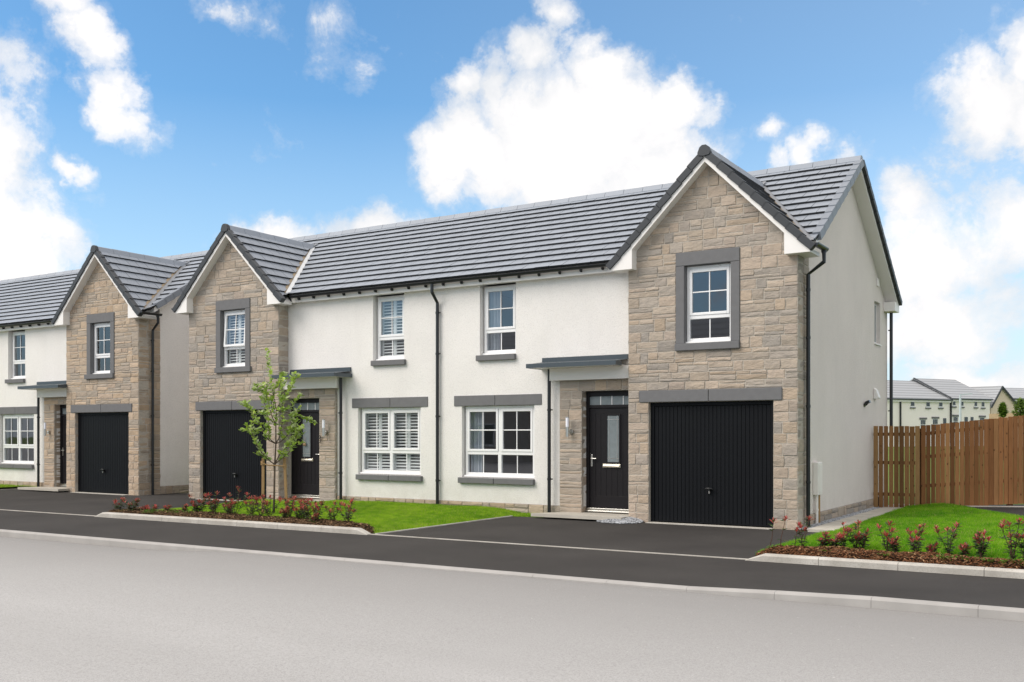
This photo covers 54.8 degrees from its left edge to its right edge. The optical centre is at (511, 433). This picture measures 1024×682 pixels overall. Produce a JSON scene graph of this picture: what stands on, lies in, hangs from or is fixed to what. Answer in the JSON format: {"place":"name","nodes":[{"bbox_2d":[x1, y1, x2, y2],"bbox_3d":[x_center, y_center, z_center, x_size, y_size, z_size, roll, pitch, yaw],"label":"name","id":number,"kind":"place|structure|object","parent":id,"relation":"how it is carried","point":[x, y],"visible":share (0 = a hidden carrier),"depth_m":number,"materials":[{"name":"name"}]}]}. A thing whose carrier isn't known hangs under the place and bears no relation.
{"place":"outdoors","nodes":[
{"label":"outdoors","id":0,"kind":"place"},
{"bbox_2d":[0,483,36,486],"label":"grass","id":1,"kind":"structure","parent":0,"point":[7,485],"depth_m":28.40,"materials":[{"name":"green plant"}]},
{"bbox_2d":[0,269,79,324],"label":"roof","id":2,"kind":"structure","parent":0,"point":[15,292],"depth_m":32.13,"materials":[{"name":"tile"}]},
{"bbox_2d":[0,245,207,495],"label":"terraced house","id":3,"kind":"structure","parent":0,"point":[94,381],"depth_m":26.42,"materials":[{"name":"stone"}]},
{"bbox_2d":[1,414,33,463],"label":"window","id":4,"kind":"structure","parent":3,"relation":"in","point":[19,417],"depth_m":28.79,"materials":[{"name":"plastic"}]},
{"bbox_2d":[11,331,24,378],"bbox_3d":[-14.331,-2.280,28.807,0.840,1.390,0.115,0,0,32],"label":"window","id":5,"kind":"structure","parent":3,"relation":"in","point":[18,333],"depth_m":28.90,"materials":[{"name":"plastic"}]},
{"bbox_2d":[58,405,65,486],"bbox_3d":[-12.241,0.344,27.458,1.076,2.283,0.130,0,0,32],"label":"front door","id":6,"kind":"structure","parent":3,"relation":"in","point":[62,407],"depth_m":27.69,"materials":[{"name":"black wood"}]},
{"bbox_2d":[93,322,109,373],"bbox_3d":[-10.815,-2.249,26.198,0.876,1.358,0.115,0,0,32],"label":"window","id":7,"kind":"structure","parent":3,"relation":"in","point":[100,325],"depth_m":26.32,"materials":[{"name":"plastic"}]},
{"bbox_2d":[78,412,128,493],"bbox_3d":[-10.807,0.526,26.166,2.258,2.149,0.149,0,0,32],"label":"garage door","id":8,"kind":"structure","parent":3,"relation":"in","point":[103,438],"depth_m":26.20,"materials":[{"name":"black metal"}]},
{"bbox_2d":[0,489,248,515],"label":"driveway","id":9,"kind":"structure","parent":0,"point":[65,502],"depth_m":23.06,"materials":[{"name":"black asphalt"}]},
{"bbox_2d":[18,487,68,490],"bbox_3d":[-12.766,1.530,27.287,1.880,0.060,0.740,0,0,32],"label":"doorstep","id":10,"kind":"object","parent":9,"relation":"on","point":[47,488],"depth_m":26.92,"materials":[{"name":"grey concrete"}]},
{"bbox_2d":[107,507,374,533],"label":"bark mulch","id":11,"kind":"object","parent":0,"point":[290,519],"visible":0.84,"depth_m":17.30,"materials":[{"name":"brown wood"}]},
{"bbox_2d":[112,497,124,509],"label":"shrub","id":12,"kind":"object","parent":11,"relation":"on","point":[117,506],"visible":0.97,"depth_m":19.02,"materials":[{"name":"red plant"}]},
{"bbox_2d":[123,498,140,510],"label":"shrub","id":13,"kind":"object","parent":11,"relation":"on","point":[132,507],"visible":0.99,"depth_m":18.89,"materials":[{"name":"red plant"}]},
{"bbox_2d":[146,504,158,510],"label":"shrub","id":14,"kind":"object","parent":11,"relation":"on","point":[155,506],"visible":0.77,"depth_m":18.80,"materials":[{"name":"red plant"}]},
{"bbox_2d":[163,505,172,510],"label":"shrub","id":15,"kind":"object","parent":11,"relation":"on","point":[165,507],"visible":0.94,"depth_m":18.73,"materials":[{"name":"red plant"}]},
{"bbox_2d":[182,503,188,510],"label":"shrub","id":16,"kind":"object","parent":11,"relation":"on","point":[185,506],"visible":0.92,"depth_m":18.69,"materials":[{"name":"red plant"}]},
{"bbox_2d":[190,499,204,511],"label":"shrub","id":17,"kind":"object","parent":11,"relation":"on","point":[193,504],"visible":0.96,"depth_m":18.64,"materials":[{"name":"green plant"}]},
{"bbox_2d":[204,491,218,512],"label":"shrub","id":18,"kind":"object","parent":11,"relation":"on","point":[209,499],"visible":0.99,"depth_m":18.21,"materials":[{"name":"red plant"}]},
{"bbox_2d":[122,509,314,521],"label":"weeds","id":19,"kind":"object","parent":11,"relation":"on","point":[146,510],"visible":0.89,"depth_m":18.39,"materials":[{"name":"green plant"}]},
{"bbox_2d":[220,501,235,514],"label":"shrub","id":20,"kind":"object","parent":11,"relation":"on","point":[229,507],"visible":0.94,"depth_m":17.89,"materials":[{"name":"red plant"}]},
{"bbox_2d":[222,486,248,513],"bbox_3d":[-5.082,1.261,18.157,0.530,0.611,0.273,0,0,-9],"label":"shrub","id":21,"kind":"object","parent":11,"relation":"on","point":[244,496],"visible":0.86,"depth_m":18.15,"materials":[{"name":"red plant"}]},
{"bbox_2d":[244,495,260,514],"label":"shrub","id":22,"kind":"object","parent":11,"relation":"on","point":[251,503],"visible":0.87,"depth_m":17.94,"materials":[{"name":"green plant"}]},
{"bbox_2d":[250,494,265,515],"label":"shrub","id":23,"kind":"object","parent":11,"relation":"on","point":[258,505],"visible":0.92,"depth_m":17.70,"materials":[{"name":"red plant"}]},
{"bbox_2d":[258,495,281,516],"bbox_3d":[-4.347,1.328,17.620,0.379,0.478,0.471,0,0,42],"label":"shrub","id":24,"kind":"object","parent":11,"relation":"on","point":[266,503],"visible":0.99,"depth_m":17.58,"materials":[{"name":"green plant"}]},
{"bbox_2d":[278,506,289,517],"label":"shrub","id":25,"kind":"object","parent":11,"relation":"on","point":[284,512],"visible":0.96,"depth_m":17.27,"materials":[{"name":"red plant"}]},
{"bbox_2d":[291,502,308,518],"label":"shrub","id":26,"kind":"object","parent":11,"relation":"on","point":[297,511],"visible":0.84,"depth_m":17.16,"materials":[{"name":"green plant"}]},
{"bbox_2d":[301,497,313,518],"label":"shrub","id":27,"kind":"object","parent":11,"relation":"on","point":[304,507],"visible":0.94,"depth_m":16.97,"materials":[{"name":"red plant"}]},
{"bbox_2d":[308,512,319,521],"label":"shrub","id":28,"kind":"object","parent":11,"relation":"on","point":[314,518],"visible":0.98,"depth_m":16.60,"materials":[{"name":"red plant"}]},
{"bbox_2d":[311,500,324,518],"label":"shrub","id":29,"kind":"object","parent":11,"relation":"on","point":[317,508],"visible":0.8,"depth_m":16.84,"materials":[{"name":"red plant"}]},
{"bbox_2d":[276,498,301,500],"bbox_3d":[-4.935,1.490,22.307,0.760,0.017,0.380,0,0,32],"label":"doorstep","id":30,"kind":"object","parent":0,"point":[299,499],"visible":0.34,"depth_m":22.21,"materials":[{"name":"grey concrete"}]},
{"bbox_2d":[160,498,539,532],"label":"turf","id":31,"kind":"structure","parent":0,"point":[412,514],"depth_m":18.52,"materials":[{"name":"plant"}]},
{"bbox_2d":[187,492,206,511],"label":"shrub","id":32,"kind":"object","parent":31,"relation":"on","point":[203,505],"visible":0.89,"depth_m":18.78,"materials":[{"name":"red plant"}]},
{"bbox_2d":[206,499,220,511],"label":"shrub","id":33,"kind":"object","parent":31,"relation":"on","point":[213,502],"visible":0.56,"depth_m":18.51,"materials":[{"name":"red plant"}]},
{"bbox_2d":[223,498,236,511],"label":"shrub","id":34,"kind":"object","parent":31,"relation":"on","point":[228,502],"visible":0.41,"depth_m":18.30,"materials":[{"name":"red plant"}]},
{"bbox_2d":[261,458,287,512],"bbox_3d":[-4.547,1.085,18.905,0.531,1.230,0.100,0,0,0],"label":"tree support","id":35,"kind":"object","parent":31,"relation":"on","point":[284,465],"visible":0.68,"depth_m":18.89,"materials":[{"name":"brown wood"}]},
{"bbox_2d":[237,348,315,512],"bbox_3d":[-4.548,-0.013,18.890,1.600,3.248,0.611,0,0,1],"label":"young tree","id":36,"kind":"object","parent":31,"relation":"on","point":[266,399],"visible":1,"depth_m":18.86,"materials":[{"name":"green plant"}]},
{"bbox_2d":[284,496,297,516],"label":"shrub","id":37,"kind":"object","parent":31,"relation":"on","point":[288,505],"visible":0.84,"depth_m":17.86,"materials":[{"name":"red plant"}]},
{"bbox_2d":[296,497,307,517],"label":"shrub","id":38,"kind":"object","parent":31,"relation":"on","point":[300,501],"visible":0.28,"depth_m":17.86,"materials":[{"name":"red plant"}]},
{"bbox_2d":[323,501,343,519],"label":"shrub","id":39,"kind":"object","parent":31,"relation":"on","point":[330,512],"visible":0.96,"depth_m":16.73,"materials":[{"name":"green plant"}]},
{"bbox_2d":[338,498,356,521],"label":"shrub","id":40,"kind":"object","parent":31,"relation":"on","point":[347,513],"visible":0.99,"depth_m":16.40,"materials":[{"name":"green plant"}]},
{"bbox_2d":[171,205,556,503],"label":"terraced house","id":41,"kind":"structure","parent":0,"point":[343,323],"depth_m":22.67,"materials":[{"name":"paint"}]},
{"bbox_2d":[223,309,244,366],"bbox_3d":[-6.543,-2.249,23.519,0.876,1.358,0.204,0,0,32],"label":"window","id":42,"kind":"structure","parent":41,"relation":"in","point":[239,346],"depth_m":23.60,"materials":[{"name":"plastic"}]},
{"bbox_2d":[203,410,265,499],"bbox_3d":[-6.586,0.526,23.495,2.258,2.149,0.149,0,0,32],"label":"garage door","id":43,"kind":"structure","parent":41,"relation":"in","point":[229,462],"depth_m":23.58,"materials":[{"name":"black metal"}]},
{"bbox_2d":[289,398,318,498],"bbox_3d":[-4.707,0.344,22.690,1.076,2.283,0.130,0,0,32],"label":"front door","id":44,"kind":"structure","parent":41,"relation":"in","point":[304,459],"depth_m":22.71,"materials":[{"name":"black wood"}]},
{"bbox_2d":[376,295,403,360],"bbox_3d":[-2.576,-2.280,21.407,0.840,1.390,0.181,0,0,32],"label":"window","id":45,"kind":"structure","parent":41,"relation":"in","point":[394,337],"depth_m":21.46,"materials":[{"name":"plastic"}]},
{"bbox_2d":[360,407,420,474],"bbox_3d":[-2.586,0.170,21.377,1.705,1.440,0.181,0,0,32],"label":"window","id":46,"kind":"structure","parent":41,"relation":"in","point":[392,449],"depth_m":21.36,"materials":[{"name":"plastic"}]},
{"bbox_2d":[0,536,1023,681],"bbox_3d":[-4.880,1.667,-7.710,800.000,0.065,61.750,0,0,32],"label":"road","id":47,"kind":"structure","parent":0,"point":[74,612],"depth_m":8.24,"materials":[{"name":"grey asphalt"}]},
{"bbox_2d":[0,529,1023,620],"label":"road kerb","id":48,"kind":"structure","parent":47,"relation":"on","point":[963,609],"depth_m":10.28,"materials":[{"name":"grey concrete"}]},
{"bbox_2d":[0,510,1023,607],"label":"pavement","id":49,"kind":"structure","parent":0,"point":[722,573],"depth_m":12.39,"materials":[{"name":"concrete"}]},
{"bbox_2d":[94,512,371,534],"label":"garden kerb","id":50,"kind":"structure","parent":49,"relation":"on","point":[305,527],"depth_m":16.92,"materials":[{"name":"concrete"}]},
{"bbox_2d":[0,0,1023,387],"label":"sky","id":51,"kind":"structure","parent":0,"point":[146,127],"materials":[{"name":"blue"}]},
{"bbox_2d":[374,516,818,558],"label":"driveway","id":52,"kind":"structure","parent":0,"point":[746,543],"depth_m":15.39,"materials":[{"name":"black asphalt"}]},
{"bbox_2d":[531,512,630,519],"bbox_3d":[1.345,1.530,18.356,1.880,0.060,0.740,0,0,32],"label":"doorstep","id":53,"kind":"object","parent":52,"relation":"on","point":[589,515],"depth_m":18.23,"materials":[{"name":"grey concrete"}]},
{"bbox_2d":[596,516,643,523],"bbox_3d":[1.893,1.546,17.657,0.855,0.105,0.615,0,0,32],"label":"gravel patch","id":54,"kind":"object","parent":52,"relation":"on","point":[629,520],"visible":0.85,"depth_m":17.52,"materials":[{"name":"grey gravel"}]},
{"bbox_2d":[430,144,901,529],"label":"terraced house","id":55,"kind":"structure","parent":0,"point":[702,339],"depth_m":18.42,"materials":[{"name":"paint"}]},
{"bbox_2d":[464,405,533,478],"bbox_3d":[-0.198,0.218,19.924,1.705,1.575,0.280,0,0,32],"label":"window","id":56,"kind":"structure","parent":55,"relation":"in","point":[475,430],"depth_m":19.95,"materials":[{"name":"plastic"}]},
{"bbox_2d":[482,284,515,354],"bbox_3d":[-0.175,-2.232,19.946,0.840,1.525,0.280,0,0,32],"label":"window","id":57,"kind":"structure","parent":55,"relation":"in","point":[493,329],"depth_m":20.04,"materials":[{"name":"plastic"}]},
{"bbox_2d":[585,390,628,512],"bbox_3d":[1.870,0.344,18.527,1.076,2.283,0.130,0,0,32],"label":"front door","id":58,"kind":"structure","parent":55,"relation":"in","point":[607,424],"depth_m":18.58,"materials":[{"name":"black wood"}]},
{"bbox_2d":[686,263,730,342],"bbox_3d":[3.440,-2.249,17.176,0.876,1.358,0.115,0,0,32],"label":"window","id":59,"kind":"structure","parent":55,"relation":"in","point":[709,315],"depth_m":17.18,"materials":[{"name":"plastic"}]},
{"bbox_2d":[651,401,772,527],"bbox_3d":[3.448,0.526,17.144,2.258,2.149,0.149,0,0,32],"label":"garage door","id":60,"kind":"structure","parent":55,"relation":"in","point":[710,464],"depth_m":17.13,"materials":[{"name":"black metal"}]},
{"bbox_2d":[874,303,881,345],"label":"side window","id":61,"kind":"structure","parent":55,"relation":"in","point":[875,343],"depth_m":21.43,"materials":[{"name":"plastic"}]},
{"bbox_2d":[668,446,1023,593],"bbox_3d":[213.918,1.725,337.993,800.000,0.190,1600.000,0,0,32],"label":"ground","id":62,"kind":"structure","parent":0,"point":[904,482],"depth_m":34.79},
{"bbox_2d":[70,492,128,494],"bbox_3d":[-10.871,1.609,26.064,2.260,0.042,0.240,0,0,32],"label":"garage threshold","id":63,"kind":"object","parent":62,"relation":"on","point":[99,493],"visible":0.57,"depth_m":26.02,"materials":[{"name":"concrete"}]},
{"bbox_2d":[0,509,745,559],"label":"edging strip","id":64,"kind":"object","parent":62,"relation":"on","point":[487,541],"depth_m":14.03,"materials":[{"name":"concrete"}]},
{"bbox_2d":[375,516,512,533],"bbox_3d":[-1.069,1.614,17.238,0.045,0.072,4.012,0,0,32],"label":"lawn edging","id":65,"kind":"object","parent":62,"relation":"on","point":[442,525],"visible":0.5,"depth_m":16.97,"materials":[{"name":"concrete"}]},
{"bbox_2d":[646,522,772,529],"bbox_3d":[3.384,1.609,17.042,2.260,0.042,0.240,0,0,32],"label":"garage threshold","id":66,"kind":"object","parent":62,"relation":"on","point":[710,525],"visible":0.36,"depth_m":17.00,"materials":[{"name":"concrete"}]},
{"bbox_2d":[746,553,1023,578],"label":"garden kerb","id":67,"kind":"structure","parent":62,"relation":"on","point":[912,566],"depth_m":11.50,"materials":[{"name":"concrete"}]},
{"bbox_2d":[887,380,953,446],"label":"distant house","id":68,"kind":"structure","parent":62,"relation":"on","point":[915,403],"depth_m":122.47,"materials":[{"name":"white paint"}]},
{"bbox_2d":[910,402,915,407],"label":"window","id":69,"kind":"structure","parent":68,"relation":"in","point":[912,404],"depth_m":121.39,"materials":[{"name":"plastic"}]},
{"bbox_2d":[919,418,926,427],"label":"window","id":70,"kind":"structure","parent":68,"relation":"in","point":[922,420],"depth_m":122.15,"materials":[{"name":"glass"}]},
{"bbox_2d":[925,402,930,408],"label":"window","id":71,"kind":"structure","parent":68,"relation":"in","point":[927,403],"depth_m":122.55,"materials":[{"name":"glass"}]},
{"bbox_2d":[932,417,938,429],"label":"window","id":72,"kind":"structure","parent":68,"relation":"in","point":[934,419],"depth_m":123.11,"materials":[{"name":"glass"}]},
{"bbox_2d":[938,402,943,408],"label":"window","id":73,"kind":"structure","parent":68,"relation":"in","point":[940,405],"depth_m":123.52,"materials":[{"name":"plastic"}]},
{"bbox_2d":[910,378,993,421],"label":"distant house","id":74,"kind":"structure","parent":62,"relation":"on","point":[975,405],"depth_m":126.72,"materials":[{"name":"white paint"}]},
{"bbox_2d":[952,415,958,421],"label":"window","id":75,"kind":"structure","parent":74,"relation":"in","point":[955,417],"depth_m":124.67,"materials":[{"name":"plastic"}]},
{"bbox_2d":[959,393,972,448],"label":"street lamp","id":76,"kind":"object","parent":62,"relation":"on","point":[960,416],"visible":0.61,"depth_m":99.91,"materials":[{"name":"grey metal"}]},
{"bbox_2d":[920,415,1023,505],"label":"wooden fence","id":77,"kind":"object","parent":62,"relation":"on","point":[991,453],"visible":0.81,"depth_m":20.32,"materials":[{"name":"brown wood"}]},
{"bbox_2d":[873,426,919,506],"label":"fence panel","id":78,"kind":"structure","parent":77,"relation":"attached to","point":[899,463],"depth_m":20.65,"materials":[{"name":"brown wood"}]},
{"bbox_2d":[971,386,1014,413],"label":"distant house","id":79,"kind":"structure","parent":62,"relation":"on","point":[998,394],"depth_m":129.42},
{"bbox_2d":[989,413,1014,418],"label":"brick wall","id":80,"kind":"structure","parent":62,"relation":"on","point":[993,416],"depth_m":110.08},
{"bbox_2d":[997,402,1008,417],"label":"distant tree","id":81,"kind":"object","parent":62,"relation":"on","point":[1002,408],"visible":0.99,"depth_m":59.89,"materials":[{"name":"green plant"}]},
{"bbox_2d":[1005,388,1023,408],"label":"distant house","id":82,"kind":"structure","parent":62,"relation":"on","point":[1015,393],"depth_m":154.03,"materials":[{"name":"grey tile"}]},
{"bbox_2d":[1011,397,1023,415],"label":"distant tree","id":83,"kind":"object","parent":62,"relation":"on","point":[1019,405],"visible":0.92,"depth_m":54.88,"materials":[{"name":"green plant"}]},
{"bbox_2d":[808,504,909,531],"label":"side path","id":84,"kind":"structure","parent":0,"point":[834,525],"depth_m":17.70,"materials":[{"name":"grey concrete"}]},
{"bbox_2d":[755,542,1015,555],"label":"turf","id":85,"kind":"structure","parent":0,"point":[925,548],"depth_m":12.63,"materials":[{"name":"plant"}]},
{"bbox_2d":[769,517,776,546],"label":"shrub","id":86,"kind":"object","parent":85,"relation":"on","point":[772,521],"visible":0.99,"depth_m":12.89,"materials":[{"name":"red plant"}]},
{"bbox_2d":[816,531,830,546],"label":"shrub","id":87,"kind":"object","parent":85,"relation":"on","point":[822,540],"visible":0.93,"depth_m":12.76,"materials":[{"name":"red plant"}]},
{"bbox_2d":[825,532,844,547],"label":"shrub","id":88,"kind":"object","parent":85,"relation":"on","point":[833,541],"visible":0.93,"depth_m":12.68,"materials":[{"name":"red plant"}]},
{"bbox_2d":[838,526,851,549],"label":"shrub","id":89,"kind":"object","parent":85,"relation":"on","point":[843,536],"visible":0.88,"depth_m":12.65,"materials":[{"name":"red plant"}]},
{"bbox_2d":[840,519,863,548],"bbox_3d":[4.417,1.329,12.754,0.330,0.445,0.321,0,0,32],"label":"shrub","id":90,"kind":"object","parent":85,"relation":"on","point":[852,540],"visible":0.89,"depth_m":12.71,"materials":[{"name":"red plant"}]},
{"bbox_2d":[854,527,871,548],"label":"shrub","id":91,"kind":"object","parent":85,"relation":"on","point":[864,537],"visible":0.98,"depth_m":12.65,"materials":[{"name":"red plant"}]},
{"bbox_2d":[877,520,896,550],"bbox_3d":[4.763,1.324,12.505,0.255,0.462,0.284,0,0,-16],"label":"shrub","id":92,"kind":"object","parent":85,"relation":"on","point":[885,534],"visible":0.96,"depth_m":12.48,"materials":[{"name":"red plant"}]},
{"bbox_2d":[886,536,900,551],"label":"shrub","id":93,"kind":"object","parent":85,"relation":"on","point":[893,544],"visible":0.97,"depth_m":12.35,"materials":[{"name":"red plant"}]},
{"bbox_2d":[906,523,926,551],"bbox_3d":[4.934,1.333,12.045,0.291,0.490,0.277,0,0,32],"label":"shrub","id":94,"kind":"object","parent":85,"relation":"on","point":[913,543],"visible":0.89,"depth_m":12.08,"materials":[{"name":"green plant"}]},
{"bbox_2d":[924,541,940,552],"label":"shrub","id":95,"kind":"object","parent":85,"relation":"on","point":[935,544],"visible":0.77,"depth_m":12.07,"materials":[{"name":"red plant"}]},
{"bbox_2d":[933,521,961,553],"bbox_3d":[5.351,1.312,12.113,0.303,0.482,0.312,0,0,-29],"label":"shrub","id":96,"kind":"object","parent":85,"relation":"on","point":[948,549],"visible":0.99,"depth_m":12.10,"materials":[{"name":"red plant"}]},
{"bbox_2d":[957,542,971,555],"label":"shrub","id":97,"kind":"object","parent":85,"relation":"on","point":[963,549],"visible":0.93,"depth_m":11.90,"materials":[{"name":"red plant"}]},
{"bbox_2d":[971,529,991,557],"bbox_3d":[5.656,1.353,11.873,0.268,0.412,0.316,0,0,32],"label":"shrub","id":98,"kind":"object","parent":85,"relation":"on","point":[980,547],"visible":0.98,"depth_m":11.85,"materials":[{"name":"red plant"}]},
{"bbox_2d":[754,544,1023,568],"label":"bark mulch","id":99,"kind":"object","parent":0,"point":[836,552],"visible":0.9,"depth_m":11.83,"materials":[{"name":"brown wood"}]},
{"bbox_2d":[777,515,790,544],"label":"shrub","id":100,"kind":"object","parent":99,"relation":"on","point":[783,527],"visible":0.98,"depth_m":12.80,"materials":[{"name":"red plant"}]},
{"bbox_2d":[792,527,799,545],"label":"shrub","id":101,"kind":"object","parent":99,"relation":"on","point":[797,528],"visible":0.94,"depth_m":12.74,"materials":[{"name":"red plant"}]},
{"bbox_2d":[794,515,812,545],"bbox_3d":[3.811,1.323,12.818,0.269,0.524,0.421,0,0,9],"label":"shrub","id":102,"kind":"object","parent":99,"relation":"on","point":[799,524],"visible":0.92,"depth_m":12.81,"materials":[{"name":"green plant"}]},
{"bbox_2d":[997,517,1023,558],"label":"shrub","id":103,"kind":"object","parent":99,"relation":"on","point":[1010,543],"visible":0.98,"depth_m":11.34,"materials":[{"name":"green plant"}]},
{"bbox_2d":[1012,532,1023,557],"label":"shrub","id":104,"kind":"object","parent":99,"relation":"on","point":[1021,544],"visible":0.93,"depth_m":11.37,"materials":[{"name":"green plant"}]},
{"bbox_2d":[757,502,1023,558],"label":"grass","id":105,"kind":"structure","parent":0,"point":[972,520],"depth_m":14.94,"materials":[{"name":"green plant"}]},
{"bbox_2d":[964,505,1023,515],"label":"driveway","id":106,"kind":"structure","parent":0,"point":[1017,510],"depth_m":19.36,"materials":[{"name":"grey asphalt"}]},
{"bbox_2d":[970,506,1023,506],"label":"fence edging","id":107,"kind":"object","parent":106,"relation":"on","point":[996,506],"visible":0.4,"depth_m":20.08,"materials":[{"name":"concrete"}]},
{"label":"gravel bed","id":108,"kind":"structure","parent":0,"visible":0},
{"bbox_2d":[800,505,883,529],"bbox_3d":[6.472,1.573,18.856,0.290,0.045,6.438,0,0,32],"label":"gravel strip","id":109,"kind":"object","parent":108,"relation":"on","point":[841,517],"visible":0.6,"depth_m":18.29,"materials":[{"name":"grey gravel"}]}
]}

